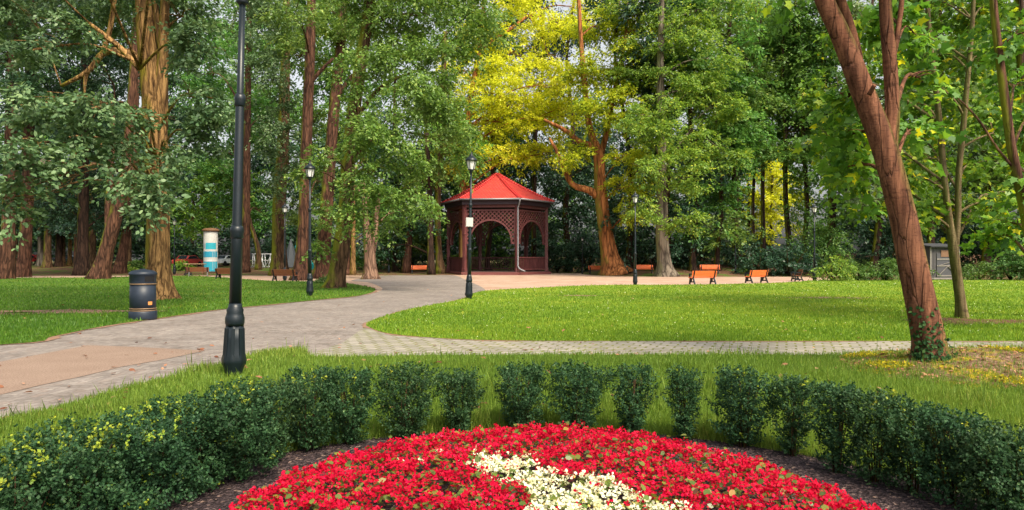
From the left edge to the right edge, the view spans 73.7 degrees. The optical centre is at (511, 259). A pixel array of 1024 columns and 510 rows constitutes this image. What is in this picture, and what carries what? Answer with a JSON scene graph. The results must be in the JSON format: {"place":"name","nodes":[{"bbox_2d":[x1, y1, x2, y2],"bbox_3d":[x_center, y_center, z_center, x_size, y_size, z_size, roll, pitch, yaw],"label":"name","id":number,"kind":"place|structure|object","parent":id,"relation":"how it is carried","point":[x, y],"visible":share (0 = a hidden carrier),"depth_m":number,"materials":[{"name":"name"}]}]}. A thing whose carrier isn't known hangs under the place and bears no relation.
{"place":"outdoors","nodes":[
{"label":"outdoors","id":0,"kind":"place"},
{"bbox_2d":[0,275,374,343],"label":"lawn","id":1,"kind":"structure","parent":0,"point":[178,282],"depth_m":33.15,"materials":[{"name":"green plant"}]},
{"bbox_2d":[0,0,105,278],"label":"tree","id":2,"kind":"object","parent":1,"relation":"on","point":[7,262],"visible":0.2,"depth_m":56.51,"materials":[{"name":"green plant"}]},
{"bbox_2d":[66,0,212,278],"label":"tree","id":3,"kind":"object","parent":1,"relation":"on","point":[101,267],"visible":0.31,"depth_m":56.90,"materials":[{"name":"brown plant"}]},
{"bbox_2d":[128,269,156,319],"bbox_3d":[-9.902,0.920,18.317,0.690,1.360,0.690,0,0,-12],"label":"litter bin","id":4,"kind":"object","parent":1,"relation":"on","point":[142,294],"visible":0.99,"depth_m":18.05,"materials":[{"name":"plastic"}]},
{"bbox_2d":[0,0,287,299],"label":"tree","id":5,"kind":"object","parent":1,"relation":"on","point":[157,172],"visible":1,"depth_m":22.37,"materials":[{"name":"green plant"}]},
{"bbox_2d":[304,161,315,295],"bbox_3d":[-8.933,-1.395,30.169,0.510,5.990,0.510,0,0,-15],"label":"street lamp","id":6,"kind":"object","parent":1,"relation":"on","point":[310,168],"visible":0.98,"depth_m":30.11,"materials":[{"name":"metal"}]},
{"bbox_2d":[279,0,520,287],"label":"tree","id":7,"kind":"object","parent":1,"relation":"on","point":[355,143],"visible":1,"depth_m":36.08,"materials":[{"name":"green plant"}]},
{"bbox_2d":[0,275,484,418],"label":"path","id":8,"kind":"structure","parent":0,"point":[275,326],"depth_m":15.08,"materials":[{"name":"grey stone"}]},
{"bbox_2d":[0,345,204,394],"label":"sand patch","id":9,"kind":"object","parent":8,"relation":"on","point":[42,369],"visible":1,"depth_m":10.64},
{"bbox_2d":[16,273,829,291],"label":"plaza","id":10,"kind":"structure","parent":0,"point":[491,282],"depth_m":53.16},
{"bbox_2d":[329,168,416,278],"bbox_3d":[-12.419,-3.234,59.311,8.030,9.980,6.504,0,0,0],"label":"tree","id":11,"kind":"object","parent":10,"relation":"on","point":[370,271],"visible":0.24,"depth_m":56.79,"materials":[{"name":"green plant"}]},
{"bbox_2d":[401,85,492,272],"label":"tree","id":12,"kind":"object","parent":10,"relation":"on","point":[406,265],"visible":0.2,"depth_m":75.36,"materials":[{"name":"green plant"}]},
{"bbox_2d":[441,169,554,274],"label":"gazebo","id":13,"kind":"object","parent":10,"relation":"on","point":[497,193],"visible":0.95,"depth_m":74.93,"materials":[{"name":"red paint"}]},
{"bbox_2d":[420,0,600,266],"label":"tree","id":14,"kind":"object","parent":10,"relation":"on","point":[497,107],"visible":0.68,"depth_m":79.43,"materials":[{"name":"yellow plant"}]},
{"bbox_2d":[699,235,770,269],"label":"shrub","id":15,"kind":"object","parent":10,"relation":"on","point":[726,254],"visible":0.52,"depth_m":71.58,"materials":[{"name":"green plant"}]},
{"bbox_2d":[0,0,1016,259],"label":"sky","id":16,"kind":"structure","parent":0,"point":[782,240],"materials":[{"name":"white"}]},
{"bbox_2d":[0,337,1023,509],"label":"lawn","id":17,"kind":"structure","parent":0,"point":[517,367],"depth_m":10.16,"materials":[{"name":"green plant"}]},
{"bbox_2d":[221,0,248,375],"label":"street lamp","id":18,"kind":"object","parent":17,"relation":"on","point":[233,358],"visible":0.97,"depth_m":9.37,"materials":[{"name":"metal"}]},
{"bbox_2d":[86,429,1010,509],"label":"flower bed soil","id":19,"kind":"structure","parent":17,"relation":"on","point":[882,495],"depth_m":4.87,"materials":[{"name":"brown soil"}]},
{"bbox_2d":[0,440,97,509],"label":"boxwood bush","id":20,"kind":"object","parent":19,"relation":"on","point":[27,495],"visible":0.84,"depth_m":3.50,"materials":[{"name":"green plant"}]},
{"bbox_2d":[0,412,153,509],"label":"boxwood bush","id":21,"kind":"object","parent":19,"relation":"on","point":[99,460],"visible":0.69,"depth_m":3.77,"materials":[{"name":"green plant"}]},
{"bbox_2d":[36,409,195,509],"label":"boxwood bush","id":22,"kind":"object","parent":19,"relation":"on","point":[147,435],"visible":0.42,"depth_m":4.09,"materials":[{"name":"green plant"}]},
{"bbox_2d":[93,399,227,509],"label":"boxwood bush","id":23,"kind":"object","parent":19,"relation":"on","point":[175,420],"visible":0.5,"depth_m":4.34,"materials":[{"name":"green plant"}]},
{"bbox_2d":[137,387,264,500],"bbox_3d":[-2.133,1.256,4.681,0.826,0.702,0.703,0,0,0],"label":"boxwood bush","id":24,"kind":"object","parent":19,"relation":"on","point":[212,461],"visible":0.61,"depth_m":4.60,"materials":[{"name":"green plant"}]},
{"bbox_2d":[185,375,291,481],"bbox_3d":[-1.996,1.235,4.879,0.828,0.742,0.824,0,0,0],"label":"boxwood bush","id":25,"kind":"object","parent":19,"relation":"on","point":[237,472],"visible":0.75,"depth_m":4.82,"materials":[{"name":"green plant"}]},
{"bbox_2d":[232,379,309,468],"bbox_3d":[-1.881,1.271,5.304,0.626,0.671,0.539,0,0,-18],"label":"boxwood bush","id":26,"kind":"object","parent":19,"relation":"on","point":[282,425],"visible":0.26,"depth_m":5.29,"materials":[{"name":"green plant"}]},
{"bbox_2d":[278,364,349,451],"bbox_3d":[-1.647,1.243,5.665,0.644,0.728,0.733,0,0,0],"label":"boxwood bush","id":27,"kind":"object","parent":19,"relation":"on","point":[313,421],"visible":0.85,"depth_m":5.59,"materials":[{"name":"green plant"}]},
{"bbox_2d":[320,362,379,444],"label":"boxwood bush","id":28,"kind":"object","parent":19,"relation":"on","point":[359,378],"visible":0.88,"depth_m":5.79,"materials":[{"name":"green plant"}]},
{"bbox_2d":[371,359,451,437],"bbox_3d":[-0.902,1.257,6.098,0.730,0.700,0.592,0,0,0],"label":"boxwood bush","id":29,"kind":"object","parent":19,"relation":"on","point":[404,423],"visible":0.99,"depth_m":6.00,"materials":[{"name":"green plant"}]},
{"bbox_2d":[433,364,486,431],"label":"boxwood bush","id":30,"kind":"object","parent":19,"relation":"on","point":[458,381],"visible":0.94,"depth_m":6.16,"materials":[{"name":"green plant"}]},
{"bbox_2d":[493,358,548,430],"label":"boxwood bush","id":31,"kind":"object","parent":19,"relation":"on","point":[533,373],"visible":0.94,"depth_m":6.21,"materials":[{"name":"green plant"}]},
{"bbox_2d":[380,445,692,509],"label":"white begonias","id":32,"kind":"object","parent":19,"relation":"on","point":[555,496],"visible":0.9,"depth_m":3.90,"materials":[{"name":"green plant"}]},
{"bbox_2d":[219,420,886,509],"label":"red begonias","id":33,"kind":"object","parent":19,"relation":"on","point":[659,448],"visible":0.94,"depth_m":4.14,"materials":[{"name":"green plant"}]},
{"bbox_2d":[543,358,615,430],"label":"boxwood bush","id":34,"kind":"object","parent":19,"relation":"on","point":[573,400],"visible":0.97,"depth_m":6.18,"materials":[{"name":"green plant"}]},
{"bbox_2d":[607,360,663,432],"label":"boxwood bush","id":35,"kind":"object","parent":19,"relation":"on","point":[631,422],"visible":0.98,"depth_m":6.11,"materials":[{"name":"green plant"}]},
{"bbox_2d":[662,362,705,439],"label":"boxwood bush","id":36,"kind":"object","parent":19,"relation":"on","point":[682,417],"visible":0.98,"depth_m":5.97,"materials":[{"name":"green plant"}]},
{"bbox_2d":[704,362,777,447],"bbox_3d":[1.949,1.246,5.784,0.512,0.722,0.624,0,0,-34],"label":"boxwood bush","id":37,"kind":"object","parent":19,"relation":"on","point":[748,403],"visible":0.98,"depth_m":5.72,"materials":[{"name":"green plant"}]},
{"bbox_2d":[764,372,824,455],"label":"boxwood bush","id":38,"kind":"object","parent":19,"relation":"on","point":[797,394],"visible":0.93,"depth_m":5.47,"materials":[{"name":"green plant"}]},
{"bbox_2d":[808,379,869,473],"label":"boxwood bush","id":39,"kind":"object","parent":19,"relation":"on","point":[832,400],"visible":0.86,"depth_m":5.05,"materials":[{"name":"green plant"}]},
{"bbox_2d":[839,385,914,485],"bbox_3d":[2.584,1.258,4.874,0.512,0.697,0.487,0,0,0],"label":"boxwood bush","id":40,"kind":"object","parent":19,"relation":"on","point":[867,400],"visible":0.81,"depth_m":4.82,"materials":[{"name":"green plant"}]},
{"bbox_2d":[875,396,957,499],"bbox_3d":[2.754,1.271,4.657,0.542,0.670,0.578,0,0,0],"label":"boxwood bush","id":41,"kind":"object","parent":19,"relation":"on","point":[899,429],"visible":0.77,"depth_m":4.61,"materials":[{"name":"green plant"}]},
{"bbox_2d":[896,401,994,509],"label":"boxwood bush","id":42,"kind":"object","parent":19,"relation":"on","point":[949,424],"visible":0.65,"depth_m":4.38,"materials":[{"name":"green plant"}]},
{"bbox_2d":[943,416,1023,509],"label":"boxwood bush","id":43,"kind":"object","parent":19,"relation":"on","point":[975,483],"visible":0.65,"depth_m":4.13,"materials":[{"name":"green plant"}]},
{"bbox_2d":[966,432,1023,509],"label":"boxwood bush","id":44,"kind":"object","parent":19,"relation":"on","point":[1018,504],"visible":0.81,"depth_m":3.96,"materials":[{"name":"green plant"}]},
{"bbox_2d":[842,347,1023,389],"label":"mossy mound","id":45,"kind":"object","parent":17,"relation":"on","point":[992,356],"visible":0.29,"depth_m":9.37,"materials":[{"name":"yellow plant"}]},
{"bbox_2d":[761,0,969,360],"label":"leaning tree","id":46,"kind":"object","parent":45,"relation":"on","point":[879,130],"visible":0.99,"depth_m":9.98,"materials":[{"name":"green plant"}]},
{"bbox_2d":[905,306,957,361],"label":"ivy","id":47,"kind":"object","parent":46,"relation":"attached to","point":[916,355],"visible":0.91,"depth_m":9.61,"materials":[{"name":"green plant"}]},
{"bbox_2d":[839,344,1023,387],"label":"fallen leaves","id":48,"kind":"object","parent":45,"relation":"on","point":[968,367],"visible":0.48,"depth_m":9.41,"materials":[{"name":"plant"}]},
{"bbox_2d":[841,344,1023,383],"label":"moss","id":49,"kind":"object","parent":45,"relation":"on","point":[1005,378],"visible":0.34,"depth_m":9.69,"materials":[{"name":"plant"}]},
{"bbox_2d":[32,254,1022,328],"bbox_3d":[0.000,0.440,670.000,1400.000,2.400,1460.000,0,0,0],"label":"ground","id":50,"kind":"structure","parent":0,"point":[67,271],"depth_m":74.81,"materials":[{"name":"brown soil"}]},
{"bbox_2d":[33,160,73,267],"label":"tree","id":51,"kind":"object","parent":50,"relation":"on","point":[47,258],"visible":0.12,"depth_m":88.77,"materials":[{"name":"green plant"}]},
{"bbox_2d":[0,0,138,276],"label":"tree","id":52,"kind":"object","parent":50,"relation":"on","point":[24,263],"visible":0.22,"depth_m":63.70,"materials":[{"name":"green plant"}]},
{"bbox_2d":[44,162,118,268],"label":"tree","id":53,"kind":"object","parent":50,"relation":"on","point":[92,245],"visible":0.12,"depth_m":84.62,"materials":[{"name":"green plant"}]},
{"bbox_2d":[0,58,173,275],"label":"tree","id":54,"kind":"object","parent":50,"relation":"on","point":[83,215],"visible":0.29,"depth_m":69.90,"materials":[{"name":"green plant"}]},
{"bbox_2d":[91,45,193,273],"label":"tree","id":55,"kind":"object","parent":50,"relation":"on","point":[119,266],"visible":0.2,"depth_m":75.07,"materials":[{"name":"brown plant"}]},
{"bbox_2d":[202,228,219,271],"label":"poster column","id":56,"kind":"structure","parent":50,"relation":"on","point":[210,248],"depth_m":77.62,"materials":[{"name":"paint"}]},
{"bbox_2d":[170,165,260,264],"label":"tree","id":57,"kind":"object","parent":50,"relation":"on","point":[182,230],"visible":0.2,"depth_m":100.27,"materials":[{"name":"green plant"}]},
{"bbox_2d":[170,161,270,269],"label":"tree","id":58,"kind":"object","parent":50,"relation":"on","point":[213,222],"visible":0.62,"depth_m":87.08,"materials":[{"name":"green plant"}]},
{"bbox_2d":[168,4,293,272],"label":"tree","id":59,"kind":"object","parent":50,"relation":"on","point":[247,211],"visible":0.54,"depth_m":82.46,"materials":[{"name":"green plant"}]},
{"bbox_2d":[218,0,317,275],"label":"tree","id":60,"kind":"object","parent":50,"relation":"on","point":[281,131],"visible":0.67,"depth_m":61.76,"materials":[{"name":"green plant"}]},
{"bbox_2d":[249,0,360,280],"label":"tree","id":61,"kind":"object","parent":50,"relation":"on","point":[310,28],"visible":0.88,"depth_m":53.67,"materials":[{"name":"green plant"}]},
{"bbox_2d":[292,0,384,278],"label":"tree","id":62,"kind":"object","parent":50,"relation":"on","point":[326,213],"visible":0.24,"depth_m":58.19,"materials":[{"name":"brown plant"}]},
{"bbox_2d":[331,124,397,274],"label":"tree","id":63,"kind":"object","parent":50,"relation":"on","point":[353,262],"visible":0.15,"depth_m":72.46,"materials":[{"name":"green plant"}]},
{"bbox_2d":[350,132,447,274],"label":"tree","id":64,"kind":"object","parent":50,"relation":"on","point":[423,230],"visible":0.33,"depth_m":75.12,"materials":[{"name":"green plant"}]},
{"bbox_2d":[355,0,453,271],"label":"tree","id":65,"kind":"object","parent":50,"relation":"on","point":[394,267],"visible":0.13,"depth_m":80.70,"materials":[{"name":"green plant"}]},
{"bbox_2d":[386,31,483,273],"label":"tree","id":66,"kind":"object","parent":50,"relation":"on","point":[439,184],"visible":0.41,"depth_m":75.05,"materials":[{"name":"green plant"}]},
{"bbox_2d":[433,0,536,269],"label":"tree","id":67,"kind":"object","parent":50,"relation":"on","point":[487,252],"visible":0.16,"depth_m":90.79,"materials":[{"name":"green plant"}]},
{"bbox_2d":[0,0,1019,257],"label":"distant wood","id":68,"kind":"object","parent":50,"relation":"on","point":[316,90],"visible":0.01,"depth_m":123.34,"materials":[{"name":"green plant"}]},
{"bbox_2d":[0,102,1021,268],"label":"distant thicket","id":69,"kind":"object","parent":50,"relation":"on","point":[267,248],"visible":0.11,"depth_m":99.68,"materials":[{"name":"green plant"}]},
{"bbox_2d":[485,0,564,270],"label":"tree","id":70,"kind":"object","parent":50,"relation":"on","point":[533,186],"visible":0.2,"depth_m":94.54,"materials":[{"name":"green plant"}]},
{"bbox_2d":[537,235,580,272],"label":"shrub","id":71,"kind":"object","parent":50,"relation":"on","point":[552,244],"visible":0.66,"depth_m":87.92,"materials":[{"name":"green plant"}]},
{"bbox_2d":[517,0,635,271],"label":"tree","id":72,"kind":"object","parent":50,"relation":"on","point":[567,188],"visible":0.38,"depth_m":90.49,"materials":[{"name":"green plant"}]},
{"bbox_2d":[554,229,600,272],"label":"shrub","id":73,"kind":"object","parent":50,"relation":"on","point":[593,249],"visible":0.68,"depth_m":84.50,"materials":[{"name":"green plant"}]},
{"bbox_2d":[544,0,678,275],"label":"tree","id":74,"kind":"object","parent":50,"relation":"on","point":[612,262],"visible":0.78,"depth_m":69.41,"materials":[{"name":"green plant"}]},
{"bbox_2d":[581,0,684,273],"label":"tree","id":75,"kind":"object","parent":50,"relation":"on","point":[613,219],"visible":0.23,"depth_m":71.54,"materials":[{"name":"green plant"}]},
{"bbox_2d":[615,230,678,267],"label":"shrub","id":76,"kind":"object","parent":50,"relation":"on","point":[638,257],"visible":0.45,"depth_m":72.66,"materials":[{"name":"green plant"}]},
{"bbox_2d":[601,0,729,269],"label":"tree","id":77,"kind":"object","parent":50,"relation":"on","point":[684,211],"visible":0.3,"depth_m":68.55,"materials":[{"name":"green plant"}]},
{"bbox_2d":[589,0,762,276],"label":"tree","id":78,"kind":"object","parent":50,"relation":"on","point":[660,127],"visible":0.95,"depth_m":64.76,"materials":[{"name":"green plant"}]},
{"bbox_2d":[656,241,727,267],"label":"shrub","id":79,"kind":"object","parent":50,"relation":"on","point":[698,260],"visible":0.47,"depth_m":71.68,"materials":[{"name":"green plant"}]},
{"bbox_2d":[637,0,763,270],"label":"tree","id":80,"kind":"object","parent":50,"relation":"on","point":[692,260],"visible":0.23,"depth_m":69.53,"materials":[{"name":"green plant"}]},
{"bbox_2d":[651,0,786,270],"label":"tree","id":81,"kind":"object","parent":50,"relation":"on","point":[744,134],"visible":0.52,"depth_m":69.51,"materials":[{"name":"green plant"}]},
{"bbox_2d":[666,0,790,267],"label":"tree","id":82,"kind":"object","parent":50,"relation":"on","point":[735,223],"visible":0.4,"depth_m":71.10,"materials":[{"name":"green plant"}]},
{"bbox_2d":[730,248,796,275],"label":"shrub","id":83,"kind":"object","parent":50,"relation":"on","point":[750,266],"visible":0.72,"depth_m":66.79,"materials":[{"name":"green plant"}]},
{"bbox_2d":[742,158,794,251],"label":"tree","id":84,"kind":"object","parent":50,"relation":"on","point":[771,196],"visible":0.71,"depth_m":104.66,"materials":[{"name":"yellow plant"}]},
{"bbox_2d":[710,0,828,251],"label":"tree","id":85,"kind":"object","parent":50,"relation":"on","point":[786,96],"visible":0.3,"depth_m":74.19,"materials":[{"name":"green plant"}]},
{"bbox_2d":[727,147,814,251],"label":"tree","id":86,"kind":"object","parent":50,"relation":"on","point":[800,200],"visible":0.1,"depth_m":108.98,"materials":[{"name":"green plant"}]},
{"bbox_2d":[723,0,820,260],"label":"tree","id":87,"kind":"object","parent":50,"relation":"on","point":[762,41],"visible":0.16,"depth_m":75.48,"materials":[{"name":"green plant"}]},
{"bbox_2d":[730,0,838,247],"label":"tree","id":88,"kind":"object","parent":50,"relation":"on","point":[787,155],"visible":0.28,"depth_m":71.97,"materials":[{"name":"green plant"}]},
{"bbox_2d":[756,238,826,275],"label":"shrub","id":89,"kind":"object","parent":50,"relation":"on","point":[789,255],"visible":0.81,"depth_m":65.77,"materials":[{"name":"green plant"}]},
{"bbox_2d":[732,0,855,264],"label":"tree","id":90,"kind":"object","parent":50,"relation":"on","point":[784,136],"visible":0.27,"depth_m":73.69,"materials":[{"name":"green plant"}]},
{"bbox_2d":[785,213,856,274],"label":"shrub","id":91,"kind":"object","parent":50,"relation":"on","point":[825,248],"visible":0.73,"depth_m":67.91,"materials":[{"name":"green plant"}]},
{"bbox_2d":[771,0,898,265],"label":"tree","id":92,"kind":"object","parent":50,"relation":"on","point":[823,64],"visible":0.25,"depth_m":72.06,"materials":[{"name":"green plant"}]},
{"bbox_2d":[794,0,956,271],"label":"tree","id":93,"kind":"object","parent":50,"relation":"on","point":[878,223],"visible":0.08,"depth_m":68.09,"materials":[{"name":"green plant"}]},
{"bbox_2d":[845,219,927,269],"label":"shrub","id":94,"kind":"object","parent":50,"relation":"on","point":[886,239],"visible":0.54,"depth_m":69.77,"materials":[{"name":"green plant"}]},
{"bbox_2d":[873,0,1016,242],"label":"tree","id":95,"kind":"object","parent":50,"relation":"on","point":[950,186],"visible":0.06,"depth_m":67.28,"materials":[{"name":"green plant"}]},
{"bbox_2d":[926,28,1022,273],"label":"tree","id":96,"kind":"object","parent":50,"relation":"on","point":[983,257],"visible":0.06,"depth_m":67.95,"materials":[{"name":"green plant"}]},
{"bbox_2d":[310,328,1023,356],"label":"brick path","id":97,"kind":"structure","parent":0,"point":[373,342],"depth_m":12.57,"materials":[{"name":"grey brick"}]},
{"bbox_2d":[362,281,1009,341],"bbox_3d":[30.245,1.593,41.312,84.530,0.001,31.134,0,0,-35],"label":"soil edge","id":98,"kind":"object","parent":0,"point":[364,325],"visible":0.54,"depth_m":13.31,"materials":[{"name":"brown soil"}]},
{"bbox_2d":[366,279,1023,340],"bbox_3d":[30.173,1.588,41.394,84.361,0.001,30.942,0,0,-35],"label":"lawn","id":99,"kind":"structure","parent":0,"point":[747,286],"depth_m":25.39,"materials":[{"name":"green plant"}]},
{"bbox_2d":[465,152,477,298],"bbox_3d":[-1.696,-1.394,27.696,0.510,5.990,0.510,1,0,-15],"label":"street lamp","id":100,"kind":"object","parent":99,"relation":"on","point":[471,160],"visible":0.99,"depth_m":27.61,"materials":[{"name":"metal"}]},
{"bbox_2d":[808,255,858,280],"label":"shrub","id":101,"kind":"object","parent":99,"relation":"on","point":[838,271],"visible":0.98,"depth_m":50.92,"materials":[{"name":"green plant"}]},
{"bbox_2d":[856,257,899,280],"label":"shrub","id":102,"kind":"object","parent":99,"relation":"on","point":[886,274],"visible":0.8,"depth_m":52.25,"materials":[{"name":"green plant"}]},
{"bbox_2d":[791,0,1023,317],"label":"maple tree","id":103,"kind":"object","parent":99,"relation":"on","point":[971,13],"visible":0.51,"depth_m":19.53,"materials":[{"name":"green plant"}]},
{"bbox_2d":[924,243,959,278],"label":"shed","id":104,"kind":"structure","parent":99,"relation":"on","point":[937,254],"depth_m":53.90,"materials":[{"name":"wood"}]},
{"bbox_2d":[932,0,1023,257],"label":"maple tree","id":105,"kind":"object","parent":99,"relation":"on","point":[999,45],"visible":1,"depth_m":15.64,"materials":[{"name":"green plant"}]},
{"bbox_2d":[961,261,1010,279],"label":"shrub","id":106,"kind":"object","parent":99,"relation":"on","point":[968,272],"visible":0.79,"depth_m":53.63,"materials":[{"name":"green plant"}]},
{"bbox_2d":[968,0,1023,166],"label":"maple tree","id":107,"kind":"object","parent":99,"relation":"on","point":[1019,59],"visible":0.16,"depth_m":18.97,"materials":[{"name":"green plant"}]},
{"bbox_2d":[981,248,1023,279],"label":"shrub","id":108,"kind":"object","parent":99,"relation":"on","point":[1014,260],"visible":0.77,"depth_m":53.61,"materials":[{"name":"green plant"}]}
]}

